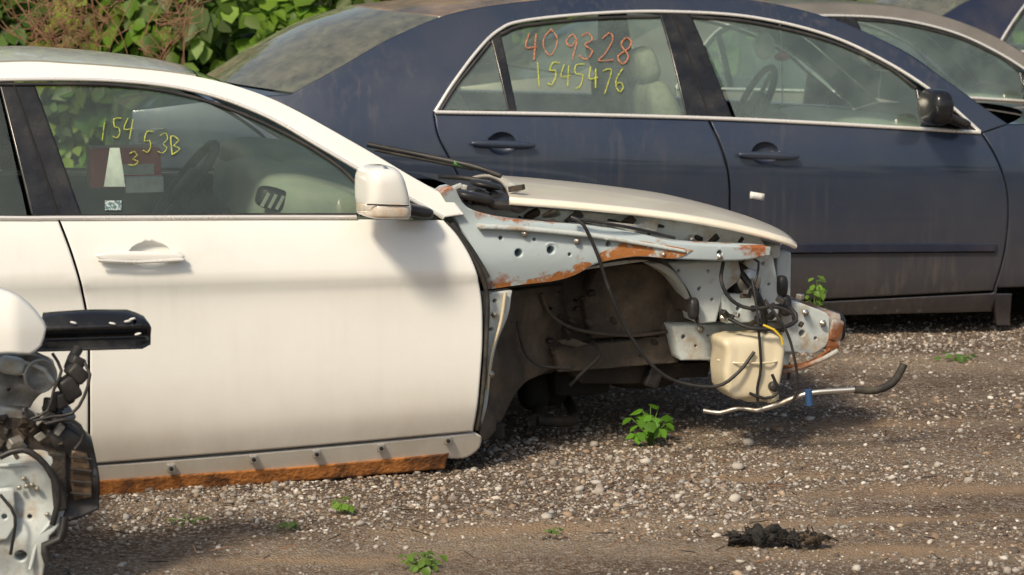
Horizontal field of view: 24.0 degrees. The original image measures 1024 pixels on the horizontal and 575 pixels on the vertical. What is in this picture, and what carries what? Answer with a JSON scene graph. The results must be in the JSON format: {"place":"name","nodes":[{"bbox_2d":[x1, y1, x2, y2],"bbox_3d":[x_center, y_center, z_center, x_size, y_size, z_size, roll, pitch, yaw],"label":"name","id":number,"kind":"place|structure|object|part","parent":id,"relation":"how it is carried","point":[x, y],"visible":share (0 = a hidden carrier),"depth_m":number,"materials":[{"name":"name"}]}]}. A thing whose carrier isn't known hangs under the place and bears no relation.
{"place":"outdoors","nodes":[
{"label":"outdoors","id":0,"kind":"place"},
{"bbox_2d":[19,287,1023,574],"bbox_3d":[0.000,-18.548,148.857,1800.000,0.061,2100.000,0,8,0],"label":"ground","id":1,"kind":"structure","parent":0,"point":[515,551],"depth_m":6.98,"materials":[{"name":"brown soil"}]},
{"bbox_2d":[0,287,150,574],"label":"wrecked sedan","id":2,"kind":"object","parent":1,"relation":"on","point":[49,479],"visible":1,"depth_m":5.89,"materials":[{"name":"white paint"}]},
{"bbox_2d":[166,513,209,525],"bbox_3d":[-0.899,0.648,6.727,0.125,0.021,0.100,-6,9,-35],"label":"weed plant","id":3,"kind":"object","parent":1,"relation":"on","point":[193,520],"visible":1,"depth_m":6.72,"materials":[{"name":"green plant"}]},
{"bbox_2d":[0,0,511,167],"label":"hedge","id":4,"kind":"object","parent":1,"relation":"on","point":[77,119],"visible":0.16,"depth_m":12.47,"materials":[{"name":"green plant"}]},
{"bbox_2d":[0,0,209,92],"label":"dry weeds","id":5,"kind":"object","parent":4,"relation":"on","point":[63,27],"visible":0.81,"depth_m":12.01,"materials":[{"name":"plant"}]},
{"bbox_2d":[275,521,297,529],"bbox_3d":[-0.621,0.657,6.667,0.059,0.025,0.066,2,8,18],"label":"weed plant","id":6,"kind":"object","parent":1,"relation":"on","point":[294,524],"visible":1,"depth_m":6.66,"materials":[{"name":"green plant"}]},
{"bbox_2d":[331,497,353,512],"bbox_3d":[-0.481,0.619,6.837,0.069,0.045,0.067,0,8,0],"label":"weed plant","id":7,"kind":"object","parent":1,"relation":"on","point":[336,505],"visible":1,"depth_m":6.83,"materials":[{"name":"green plant"}]},
{"bbox_2d":[396,551,446,574],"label":"weed plant","id":8,"kind":"object","parent":1,"relation":"on","point":[421,566],"visible":1,"depth_m":6.17,"materials":[{"name":"green plant"}]},
{"bbox_2d":[0,46,906,494],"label":"wrecked sedan","id":9,"kind":"object","parent":1,"relation":"on","point":[306,296],"visible":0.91,"depth_m":7.20,"materials":[{"name":"white paint"}]},
{"bbox_3d":[-2.258,-0.061,8.391,1.239,0.773,0.074,-2,8,-15],"label":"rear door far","id":10,"kind":"part","parent":9,"relation":"part of","materials":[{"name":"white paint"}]},
{"bbox_3d":[-1.826,0.155,6.796,1.239,0.773,0.074,-2,8,-15],"label":"rear door","id":11,"kind":"part","parent":9,"relation":"part of","materials":[{"name":"white paint"}]},
{"bbox_3d":[-0.693,0.141,7.093,1.242,0.719,0.060,-2,8,-15],"label":"front door","id":12,"kind":"part","parent":9,"relation":"part of","materials":[{"name":"white paint"}]},
{"bbox_2d":[544,527,563,534],"bbox_3d":[0.113,0.665,6.588,0.061,0.020,0.040,-7,10,-41],"label":"weed plant","id":13,"kind":"object","parent":1,"relation":"on","point":[550,531],"visible":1,"depth_m":6.58,"materials":[{"name":"green plant"}]},
{"bbox_2d":[97,397,1016,563],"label":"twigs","id":14,"kind":"object","parent":1,"relation":"on","point":[603,490],"visible":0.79,"depth_m":6.70,"materials":[{"name":"brown wood"}]},
{"bbox_2d":[104,0,1023,325],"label":"parked sedan","id":15,"kind":"object","parent":1,"relation":"on","point":[908,198],"visible":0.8,"depth_m":9.94,"materials":[{"name":"blue paint"}]},
{"bbox_3d":[-0.012,-0.543,11.482,1.217,0.797,0.061,-1,8,-10],"label":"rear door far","id":16,"kind":"part","parent":15,"relation":"part of","materials":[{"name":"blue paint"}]},
{"bbox_3d":[0.290,-0.314,9.784,1.217,0.797,0.060,-1,8,-10],"label":"rear door","id":17,"kind":"part","parent":15,"relation":"part of","materials":[{"name":"blue paint"}]},
{"bbox_3d":[1.137,-0.552,11.685,1.277,0.761,0.061,-1,8,-10],"label":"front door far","id":18,"kind":"part","parent":15,"relation":"part of","materials":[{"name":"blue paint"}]},
{"bbox_3d":[1.439,-0.323,9.988,1.277,0.761,0.061,-1,8,-10],"label":"front door","id":19,"kind":"part","parent":15,"relation":"part of","materials":[{"name":"blue paint"}]},
{"bbox_2d":[622,404,674,444],"bbox_3d":[0.441,0.443,7.793,0.169,0.138,0.188,0,8,0],"label":"weed plant","id":20,"kind":"object","parent":1,"relation":"on","point":[651,427],"visible":1,"depth_m":7.77,"materials":[{"name":"green plant"}]},
{"bbox_2d":[454,0,1023,114],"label":"parked sedan","id":21,"kind":"object","parent":1,"relation":"on","point":[976,54],"visible":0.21,"depth_m":12.98,"materials":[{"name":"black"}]},
{"bbox_3d":[1.136,-0.892,14.312,1.144,0.749,0.057,-1,8,-10],"label":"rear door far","id":22,"kind":"part","parent":21,"relation":"part of","materials":[{"name":"grey metal"}]},
{"bbox_3d":[1.420,-0.676,12.716,1.144,0.749,0.057,-1,8,-10],"label":"rear door","id":23,"kind":"part","parent":21,"relation":"part of","materials":[{"name":"brown metal"}]},
{"bbox_3d":[2.500,-0.685,12.907,1.200,0.715,0.057,-1,8,-10],"label":"front door","id":24,"kind":"part","parent":21,"relation":"part of","materials":[{"name":"brown metal"}]},
{"bbox_2d":[512,0,1023,75],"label":"hedge","id":25,"kind":"object","parent":1,"relation":"on","point":[732,39],"visible":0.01,"depth_m":19.04,"materials":[{"name":"green plant"}]},
{"bbox_2d":[721,523,838,547],"bbox_3d":[0.724,0.671,6.497,0.312,0.069,0.141,2,8,12],"label":"charred debris","id":26,"kind":"object","parent":1,"relation":"on","point":[757,533],"visible":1,"depth_m":6.48,"materials":[{"name":"black"}]},
{"bbox_2d":[805,276,827,308],"bbox_3d":[1.239,0.098,9.795,0.125,0.285,0.136,0,8,0],"label":"weed plant","id":27,"kind":"object","parent":1,"relation":"on","point":[820,294],"visible":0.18,"depth_m":9.77,"materials":[{"name":"green plant"}]},
{"bbox_2d":[737,0,1023,88],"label":"parked sedan","id":28,"kind":"object","parent":1,"relation":"on","point":[996,18],"visible":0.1,"depth_m":15.31,"materials":[{"name":"black"}]},
{"bbox_3d":[3.430,-1.327,17.123,1.266,0.829,0.063,-1,8,-8],"label":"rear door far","id":29,"kind":"part","parent":28,"relation":"part of","materials":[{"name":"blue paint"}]},
{"bbox_2d":[934,351,976,362],"bbox_3d":[1.736,0.271,9.453,0.118,0.034,0.153,-7,10,-41],"label":"weed plant","id":30,"kind":"object","parent":1,"relation":"on","point":[959,357],"visible":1,"depth_m":9.43,"materials":[{"name":"green plant"}]}
]}

